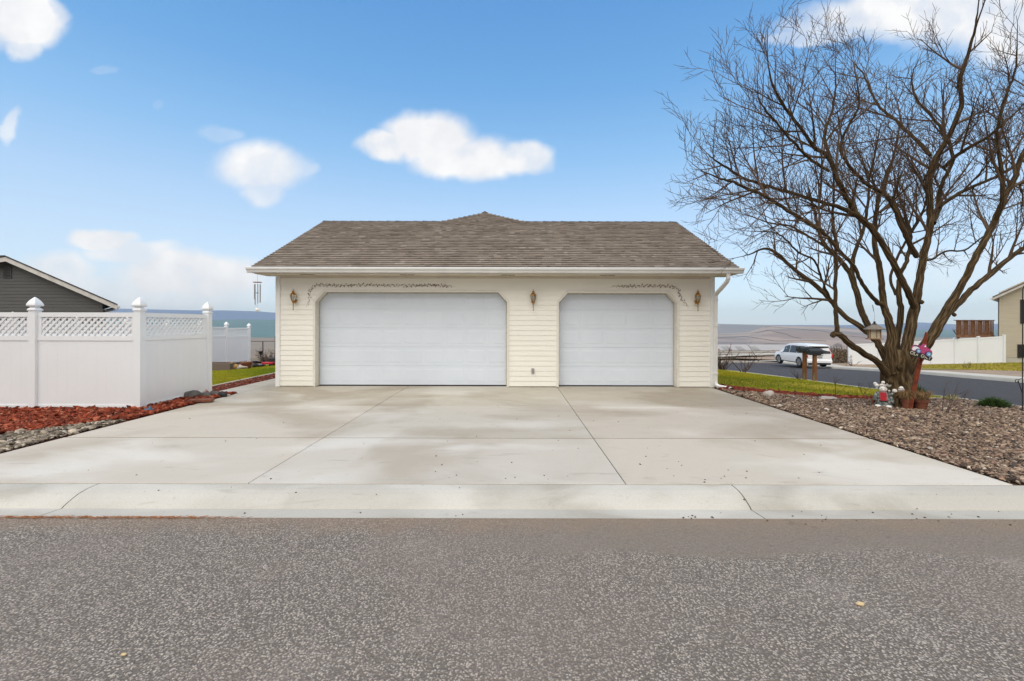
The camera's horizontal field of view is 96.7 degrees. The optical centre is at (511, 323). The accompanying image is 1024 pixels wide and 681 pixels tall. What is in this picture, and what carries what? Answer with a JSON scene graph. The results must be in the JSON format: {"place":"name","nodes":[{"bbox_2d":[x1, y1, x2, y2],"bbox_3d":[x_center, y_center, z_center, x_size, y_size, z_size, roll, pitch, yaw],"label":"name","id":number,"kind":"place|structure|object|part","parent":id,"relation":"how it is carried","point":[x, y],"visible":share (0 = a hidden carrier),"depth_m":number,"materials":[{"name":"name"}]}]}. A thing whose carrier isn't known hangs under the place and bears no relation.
{"place":"outdoors","nodes":[
{"label":"outdoors","id":0,"kind":"place"},
{"bbox_2d":[0,255,119,335],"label":"grey house","id":1,"kind":"structure","parent":0,"point":[22,284],"depth_m":27.49,"materials":[{"name":"grey wood"}]},
{"bbox_2d":[0,398,217,453],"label":"mulch bed soil","id":2,"kind":"structure","parent":0,"point":[48,440],"depth_m":6.60,"materials":[{"name":"brown soil"}]},
{"bbox_2d":[0,418,125,452],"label":"river rock","id":3,"kind":"object","parent":2,"relation":"on","point":[11,440],"visible":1,"depth_m":6.46,"materials":[{"name":"grey gravel"}]},
{"bbox_2d":[0,297,213,407],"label":"privacy fence","id":4,"kind":"object","parent":2,"relation":"on","point":[137,367],"visible":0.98,"depth_m":8.49,"materials":[{"name":"white plastic"}]},
{"bbox_2d":[0,390,236,433],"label":"wood chips","id":5,"kind":"object","parent":2,"relation":"on","point":[27,418],"visible":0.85,"depth_m":7.78,"materials":[{"name":"red wood"}]},
{"bbox_2d":[187,398,214,401],"bbox_3d":[-6.287,1.552,9.211,0.420,0.050,0.220,0,0,-20],"label":"paving brick","id":6,"kind":"object","parent":5,"relation":"on","point":[205,400],"visible":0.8,"depth_m":9.15,"materials":[{"name":"brick"}]},
{"bbox_2d":[217,391,226,396],"bbox_3d":[-6.323,1.555,9.916,0.242,0.157,0.140,0,0,0],"label":"rock","id":7,"kind":"object","parent":5,"relation":"on","point":[222,394],"visible":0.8,"depth_m":9.88,"materials":[{"name":"black stone"}]},
{"bbox_2d":[184,390,201,397],"bbox_3d":[-6.773,1.544,9.683,0.363,0.253,0.236,0,0,0],"label":"rock","id":8,"kind":"object","parent":2,"relation":"on","point":[192,393],"visible":0.56,"depth_m":9.63,"materials":[{"name":"grey stone"}]},
{"bbox_2d":[202,392,211,395],"bbox_3d":[-6.625,1.552,9.801,0.332,0.155,0.170,0,0,0],"label":"rock","id":9,"kind":"object","parent":2,"relation":"on","point":[206,393],"visible":0.45,"depth_m":9.76,"materials":[{"name":"grey stone"}]},
{"bbox_2d":[105,318,274,336],"bbox_3d":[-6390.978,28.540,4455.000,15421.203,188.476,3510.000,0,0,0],"label":"hills","id":10,"kind":"structure","parent":0,"point":[262,328],"depth_m":3785.23,"materials":[{"name":"blue"}]},
{"bbox_2d":[0,378,1012,485],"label":"driveway","id":11,"kind":"structure","parent":0,"point":[404,434],"depth_m":6.05,"materials":[{"name":"concrete"}]},
{"bbox_2d":[0,517,1023,680],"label":"street","id":12,"kind":"structure","parent":0,"point":[370,599],"depth_m":2.79,"materials":[{"name":"grey asphalt"}]},
{"bbox_2d":[0,515,256,518],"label":"pine needles","id":13,"kind":"object","parent":12,"relation":"on","point":[137,516],"visible":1,"depth_m":3.94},
{"bbox_2d":[855,601,863,605],"bbox_3d":[2.095,1.686,2.739,0.053,0.020,0.031,0,0,0],"label":"pebble","id":14,"kind":"object","parent":12,"relation":"on","point":[858,603],"visible":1,"depth_m":2.73,"materials":[{"name":"beige stone"}]},
{"bbox_2d":[0,0,1023,324],"label":"sky","id":15,"kind":"structure","parent":0,"point":[156,152],"materials":[{"name":"blue"}]},
{"bbox_2d":[107,309,997,329],"bbox_3d":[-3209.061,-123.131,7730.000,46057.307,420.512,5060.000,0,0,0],"label":"mountain","id":16,"kind":"structure","parent":0,"point":[224,315],"depth_m":7088.52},
{"bbox_2d":[241,337,1014,485],"bbox_3d":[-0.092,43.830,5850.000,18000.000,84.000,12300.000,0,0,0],"label":"ground","id":17,"kind":"structure","parent":0,"point":[258,345],"depth_m":436.59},
{"bbox_2d":[0,317,250,361],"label":"privacy fence","id":18,"kind":"object","parent":17,"relation":"on","point":[226,347],"visible":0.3,"depth_m":23.03,"materials":[{"name":"white plastic"}]},
{"bbox_2d":[250,348,274,361],"bbox_3d":[-11.242,1.464,20.784,1.166,0.657,1.291,0,0,-24],"label":"brush pile","id":19,"kind":"object","parent":17,"relation":"on","point":[265,359],"visible":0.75,"depth_m":20.70,"materials":[{"name":"brown plant"}]},
{"bbox_2d":[251,341,274,358],"bbox_3d":[-14.005,2.189,36.000,16.000,1.756,0.087,0,0,0],"label":"pipe rail fence","id":20,"kind":"object","parent":17,"relation":"on","point":[262,343],"visible":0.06,"depth_m":35.98,"materials":[{"name":"grey metal"}]},
{"bbox_2d":[245,211,744,388],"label":"garage house","id":21,"kind":"structure","parent":17,"relation":"on","point":[417,303],"depth_m":11.73,"materials":[{"name":"beige paint"}]},
{"bbox_2d":[253,275,261,310],"bbox_3d":[-6.114,-0.761,10.930,0.170,0.943,0.100,0,0,0],"label":"wind chime","id":22,"kind":"object","parent":21,"relation":"hanging from","point":[256,309],"visible":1,"depth_m":10.91,"materials":[{"name":"grey metal"}]},
{"bbox_2d":[290,289,296,309],"bbox_3d":[-5.471,-0.605,11.402,0.160,0.548,0.196,0,0,0],"label":"wall lantern","id":23,"kind":"object","parent":21,"relation":"attached to","point":[293,294],"depth_m":11.36,"materials":[{"name":"gold metal"}]},
{"bbox_2d":[319,293,505,385],"bbox_3d":[-2.546,0.369,11.745,4.961,2.468,0.049,0,0,0],"label":"garage door","id":24,"kind":"structure","parent":21,"relation":"in","point":[367,339],"depth_m":11.73,"materials":[{"name":"white paint"}]},
{"bbox_2d":[530,290,535,310],"bbox_3d":[0.532,-0.594,11.402,0.160,0.548,0.196,0,0,0],"label":"wall lantern","id":25,"kind":"object","parent":21,"relation":"attached to","point":[533,296],"depth_m":11.35,"materials":[{"name":"gold metal"}]},
{"bbox_2d":[559,294,672,385],"bbox_3d":[2.675,0.387,11.745,3.111,2.453,0.049,0,0,0],"label":"garage door","id":26,"kind":"structure","parent":21,"relation":"in","point":[599,353],"depth_m":11.73,"materials":[{"name":"white paint"}]},
{"bbox_2d":[694,291,700,310],"bbox_3d":[4.651,-0.589,11.402,0.160,0.548,0.196,0,0,0],"label":"wall lantern","id":27,"kind":"object","parent":21,"relation":"attached to","point":[697,297],"depth_m":11.35,"materials":[{"name":"gold metal"}]},
{"bbox_2d":[805,349,823,380],"bbox_3d":[10.688,1.541,16.098,0.548,1.287,0.210,0,0,-8],"label":"mailbox","id":28,"kind":"object","parent":17,"relation":"on","point":[814,353],"visible":0.91,"depth_m":16.05,"materials":[{"name":"brown wood"}]},
{"bbox_2d":[658,0,1023,407],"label":"bare tree","id":29,"kind":"object","parent":17,"relation":"on","point":[896,365],"visible":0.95,"depth_m":8.76,"materials":[{"name":"brown plant"}]},
{"bbox_2d":[863,305,885,338],"bbox_3d":[6.607,-0.029,8.300,0.329,0.629,0.320,0,0,0],"label":"bird feeder","id":30,"kind":"object","parent":29,"relation":"hanging from","point":[874,330],"visible":1,"depth_m":8.24,"materials":[{"name":"beige wood"}]},
{"bbox_2d":[712,387,1023,485],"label":"river rock","id":31,"kind":"object","parent":17,"relation":"on","point":[981,434],"visible":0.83,"depth_m":7.10,"materials":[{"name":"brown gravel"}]},
{"bbox_2d":[763,390,774,395],"bbox_3d":[5.693,1.578,10.093,0.247,0.193,0.208,0,0,0],"label":"rock","id":32,"kind":"object","parent":31,"relation":"on","point":[769,393],"visible":0.74,"depth_m":10.03,"materials":[{"name":"stone"}]},
{"bbox_2d":[716,384,872,398],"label":"wood chips","id":33,"kind":"object","parent":31,"relation":"on","point":[744,388],"visible":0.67,"depth_m":10.56,"materials":[{"name":"brown wood"}]},
{"bbox_2d":[819,396,836,398],"bbox_3d":[6.877,1.633,9.908,0.434,0.100,0.279,0,0,0],"label":"rock","id":34,"kind":"object","parent":31,"relation":"on","point":[826,397],"visible":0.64,"depth_m":9.85,"materials":[{"name":"stone"}]},
{"bbox_2d":[872,381,896,407],"bbox_3d":[7.349,1.395,8.976,0.382,0.524,0.245,0,0,36],"label":"garden statue","id":35,"kind":"object","parent":31,"relation":"on","point":[882,397],"visible":0.96,"depth_m":8.94,"materials":[{"name":"grey paint"}]},
{"bbox_2d":[892,388,922,407],"bbox_3d":[7.631,1.463,8.799,0.482,0.388,0.492,0,0,-45],"label":"flower pot","id":36,"kind":"object","parent":31,"relation":"on","point":[905,397],"visible":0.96,"depth_m":8.75,"materials":[{"name":"ceramic"}]},
{"bbox_2d":[908,332,927,408],"bbox_3d":[7.751,0.903,8.687,0.309,1.484,0.065,0,0,12],"label":"rusty sign post","id":37,"kind":"object","parent":31,"relation":"on","point":[917,373],"visible":0.78,"depth_m":8.67,"materials":[{"name":"metal"}]},
{"bbox_2d":[909,344,931,360],"bbox_3d":[7.716,0.514,8.550,0.450,0.280,0.037,17,0,0],"label":"car sign","id":38,"kind":"object","parent":37,"relation":"attached to","point":[918,350],"visible":1,"depth_m":8.56,"materials":[{"name":"pink ceramic"}]},
{"bbox_2d":[905,390,936,408],"bbox_3d":[7.851,1.462,8.759,0.542,0.396,0.484,0,0,-43],"label":"flower pot","id":39,"kind":"object","parent":31,"relation":"on","point":[922,401],"visible":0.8,"depth_m":8.67,"materials":[{"name":"ceramic"}]},
{"bbox_2d":[917,385,927,393],"bbox_3d":[9.705,1.571,10.903,0.623,0.396,0.501,0,0,15],"label":"green shrub","id":40,"kind":"object","parent":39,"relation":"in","point":[919,389],"visible":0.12,"depth_m":10.84,"materials":[{"name":"green plant"}]},
{"bbox_2d":[940,392,959,399],"bbox_3d":[9.962,1.658,10.332,0.625,0.196,0.430,0,0,0],"label":"grass tuft","id":41,"kind":"object","parent":31,"relation":"on","point":[949,396],"visible":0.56,"depth_m":10.30,"materials":[{"name":"beige plant"}]},
{"bbox_2d":[939,380,969,410],"bbox_3d":[8.226,1.332,8.395,0.558,0.641,0.432,0,0,-39],"label":"dead weed","id":42,"kind":"object","parent":31,"relation":"on","point":[949,408],"visible":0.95,"depth_m":8.35,"materials":[{"name":"brown plant"}]},
{"bbox_2d":[972,395,1018,407],"bbox_3d":[9.791,1.577,9.251,0.871,0.288,0.688,0,0,-16],"label":"lavender shrub","id":43,"kind":"object","parent":31,"relation":"on","point":[992,401],"visible":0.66,"depth_m":9.17,"materials":[{"name":"green plant"}]},
{"bbox_2d":[1015,286,1023,409],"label":"shepherd hook","id":44,"kind":"object","parent":31,"relation":"on","point":[1022,353],"visible":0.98,"depth_m":8.75,"materials":[{"name":"black metal"}]},
{"bbox_2d":[720,355,1023,376],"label":"verge","id":45,"kind":"structure","parent":17,"relation":"on","point":[991,372],"depth_m":24.84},
{"bbox_2d":[830,346,847,362],"bbox_3d":[27.993,2.824,38.996,2.016,1.936,1.302,0,0,0],"label":"hedge","id":46,"kind":"object","parent":45,"relation":"on","point":[842,356],"visible":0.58,"depth_m":38.79,"materials":[{"name":"brown plant"}]},
{"bbox_2d":[953,320,994,338],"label":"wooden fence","id":47,"kind":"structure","parent":45,"relation":"on","point":[978,327],"depth_m":33.30,"materials":[{"name":"brown wood"}]},
{"bbox_2d":[739,371,1011,404],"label":"curb","id":48,"kind":"structure","parent":17,"relation":"on","point":[850,385],"depth_m":14.68,"materials":[{"name":"grey concrete"}]},
{"bbox_2d":[783,362,1023,382],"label":"curb","id":49,"kind":"structure","parent":17,"relation":"on","point":[972,376],"depth_m":20.59,"materials":[{"name":"grey concrete"}]},
{"bbox_2d":[848,335,1005,363],"bbox_3d":[31.046,2.148,34.576,8.961,2.749,0.217,0,0,36],"label":"vinyl fence","id":50,"kind":"object","parent":17,"relation":"on","point":[977,349],"visible":0.49,"depth_m":33.26,"materials":[{"name":"white plastic"}]},
{"bbox_2d":[987,281,1023,362],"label":"tan house","id":51,"kind":"structure","parent":17,"relation":"on","point":[1009,300],"depth_m":32.99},
{"bbox_2d":[1017,344,1023,357],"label":"window","id":52,"kind":"structure","parent":51,"relation":"in","point":[1019,346],"depth_m":32.95,"materials":[{"name":"black glass"}]},
{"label":"curb bed","id":53,"kind":"structure","parent":17,"relation":"on","visible":0},
{"bbox_2d":[0,483,1023,518],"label":"curb","id":54,"kind":"structure","parent":53,"relation":"on","point":[567,501],"depth_m":4.26,"materials":[{"name":"concrete"}]},
{"bbox_2d":[718,353,770,353],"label":"path","id":55,"kind":"structure","parent":0,"point":[744,353],"depth_m":88.36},
{"bbox_2d":[718,353,774,356],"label":"path","id":56,"kind":"structure","parent":0,"point":[743,354],"depth_m":58.20,"materials":[{"name":"beige concrete"}]},
{"bbox_2d":[718,324,779,333],"bbox_3d":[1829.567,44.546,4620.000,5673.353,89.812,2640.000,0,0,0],"label":"hills","id":57,"kind":"structure","parent":0,"point":[731,328],"depth_m":4094.47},
{"bbox_2d":[718,344,786,349],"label":"field","id":58,"kind":"structure","parent":0,"point":[768,346],"depth_m":1514.21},
{"bbox_2d":[731,351,832,351],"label":"path","id":59,"kind":"structure","parent":0,"point":[755,351],"depth_m":154.94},
{"bbox_2d":[745,336,823,340],"bbox_3d":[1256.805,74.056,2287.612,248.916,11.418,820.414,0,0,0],"label":"field track","id":60,"kind":"structure","parent":0,"point":[795,340],"depth_m":1885.74,"materials":[{"name":"grey"}]},
{"bbox_2d":[718,326,902,349],"bbox_3d":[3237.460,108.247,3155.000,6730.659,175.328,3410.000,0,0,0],"label":"hills","id":61,"kind":"structure","parent":0,"point":[799,332],"depth_m":2355.28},
{"bbox_2d":[768,326,865,337],"bbox_3d":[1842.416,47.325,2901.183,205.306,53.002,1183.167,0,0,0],"label":"field track","id":62,"kind":"structure","parent":0,"point":[815,330],"depth_m":2723.02,"materials":[{"name":"beige soil"}]},
{"bbox_2d":[718,369,944,397],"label":"lawn","id":63,"kind":"structure","parent":0,"point":[793,387],"depth_m":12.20,"materials":[{"name":"green plant"}]},
{"bbox_2d":[718,344,738,369],"bbox_3d":[9.503,1.572,20.430,1.095,1.322,1.617,0,0,0],"label":"rose bush","id":64,"kind":"object","parent":63,"relation":"on","point":[724,365],"visible":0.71,"depth_m":20.47,"materials":[{"name":"brown plant"}]},
{"bbox_2d":[726,343,773,372],"bbox_3d":[10.637,1.527,20.527,1.624,1.531,1.418,0,0,0],"label":"rose bush","id":65,"kind":"object","parent":63,"relation":"on","point":[746,369],"visible":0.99,"depth_m":20.57,"materials":[{"name":"brown plant"}]},
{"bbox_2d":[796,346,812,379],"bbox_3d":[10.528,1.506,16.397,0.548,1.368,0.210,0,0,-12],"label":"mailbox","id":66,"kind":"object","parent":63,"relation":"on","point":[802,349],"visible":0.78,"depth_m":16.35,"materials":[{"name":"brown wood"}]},
{"bbox_2d":[718,363,1023,405],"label":"side street","id":67,"kind":"structure","parent":0,"point":[980,389],"depth_m":17.62,"materials":[{"name":"grey asphalt"}]},
{"bbox_2d":[774,343,832,366],"bbox_3d":[23.468,2.483,36.997,2.320,1.805,5.030,0,0,3],"label":"parked car","id":68,"kind":"object","parent":67,"relation":"on","point":[788,352],"visible":0.76,"depth_m":35.53,"materials":[{"name":"white paint"}]},
{"bbox_3d":[22.616,2.061,37.515,0.183,0.616,1.030,0,0,2],"label":"side window","id":69,"kind":"part","parent":68,"relation":"part of","materials":[{"name":"grey glass"}]},
{"bbox_3d":[22.554,2.032,36.452,0.152,0.585,0.960,0,0,2],"label":"side window","id":70,"kind":"part","parent":68,"relation":"part of","materials":[{"name":"grey glass"}]},
{"bbox_3d":[23.365,2.010,34.607,1.600,0.550,0.135,0,0,3],"label":"rear window","id":71,"kind":"part","parent":68,"relation":"part of","materials":[{"name":"grey glass"}]},
{"bbox_2d":[783,361,1023,378],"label":"sidewalk","id":72,"kind":"structure","parent":0,"point":[961,373],"depth_m":20.83,"materials":[{"name":"grey concrete"}]},
{"bbox_2d":[857,328,997,337],"bbox_3d":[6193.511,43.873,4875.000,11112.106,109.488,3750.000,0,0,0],"label":"hills","id":73,"kind":"structure","parent":0,"point":[944,333],"depth_m":3808.31,"materials":[{"name":"grey"}]},
{"bbox_2d":[876,362,1023,370],"bbox_3d":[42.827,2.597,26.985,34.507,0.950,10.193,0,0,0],"label":"grass","id":74,"kind":"structure","parent":0,"point":[1004,366],"depth_m":28.30,"materials":[{"name":"green plant"}]},
{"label":"lawn","id":75,"kind":"structure","parent":0,"visible":0},
{"bbox_2d":[212,362,239,370],"bbox_3d":[-10.626,1.548,16.420,1.300,0.280,0.640,0,0,0],"label":"raised planter","id":76,"kind":"object","parent":75,"relation":"on","point":[222,365],"visible":0.31,"depth_m":16.10,"materials":[{"name":"brown wood"}]},
{"bbox_2d":[236,364,247,368],"bbox_3d":[-9.879,1.595,16.498,0.670,0.223,0.314,0,0,0],"label":"rock","id":77,"kind":"object","parent":75,"relation":"on","point":[240,366],"visible":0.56,"depth_m":16.39,"materials":[{"name":"stone"}]},
{"bbox_2d":[212,364,274,384],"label":"grass","id":78,"kind":"structure","parent":75,"relation":"on","point":[224,376],"depth_m":14.54,"materials":[{"name":"green plant"}]},
{"bbox_2d":[212,372,274,386],"bbox_3d":[-7.604,1.653,18.500,0.090,0.159,15.992,0,0,0],"label":"lawn edging","id":79,"kind":"object","parent":75,"relation":"on","point":[241,379],"visible":0.08,"depth_m":12.61,"materials":[{"name":"concrete"}]},
{"bbox_2d":[240,361,252,368],"bbox_3d":[-9.680,1.524,16.600,0.420,0.250,0.420,0,0,0],"label":"clay pot","id":80,"kind":"object","parent":75,"relation":"on","point":[248,364],"visible":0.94,"depth_m":16.47,"materials":[{"name":"ceramic"}]},
{"bbox_2d":[252,361,257,366],"bbox_3d":[-9.668,1.528,17.140,0.220,0.250,0.220,0,0,0],"label":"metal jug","id":81,"kind":"object","parent":75,"relation":"on","point":[254,364],"visible":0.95,"depth_m":17.07,"materials":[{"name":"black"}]},
{"bbox_2d":[262,362,274,365],"bbox_3d":[-9.337,1.548,17.592,0.585,0.198,0.236,0,0,0],"label":"red wagon","id":82,"kind":"object","parent":75,"relation":"on","point":[270,363],"visible":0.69,"depth_m":17.49,"materials":[{"name":"paint"}]},
{"bbox_2d":[269,357,274,364],"bbox_3d":[-9.371,1.492,18.000,0.372,0.302,0.300,0,0,0],"label":"storage tub","id":83,"kind":"object","parent":75,"relation":"on","point":[271,359],"visible":0.38,"depth_m":17.85,"materials":[{"name":"black"}]},
{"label":"mulch bed soil","id":84,"kind":"structure","parent":0,"visible":0},
{"bbox_2d":[212,373,274,390],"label":"wood chips","id":85,"kind":"object","parent":84,"relation":"on","point":[229,385],"visible":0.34,"depth_m":12.16,"materials":[{"name":"red wood"}]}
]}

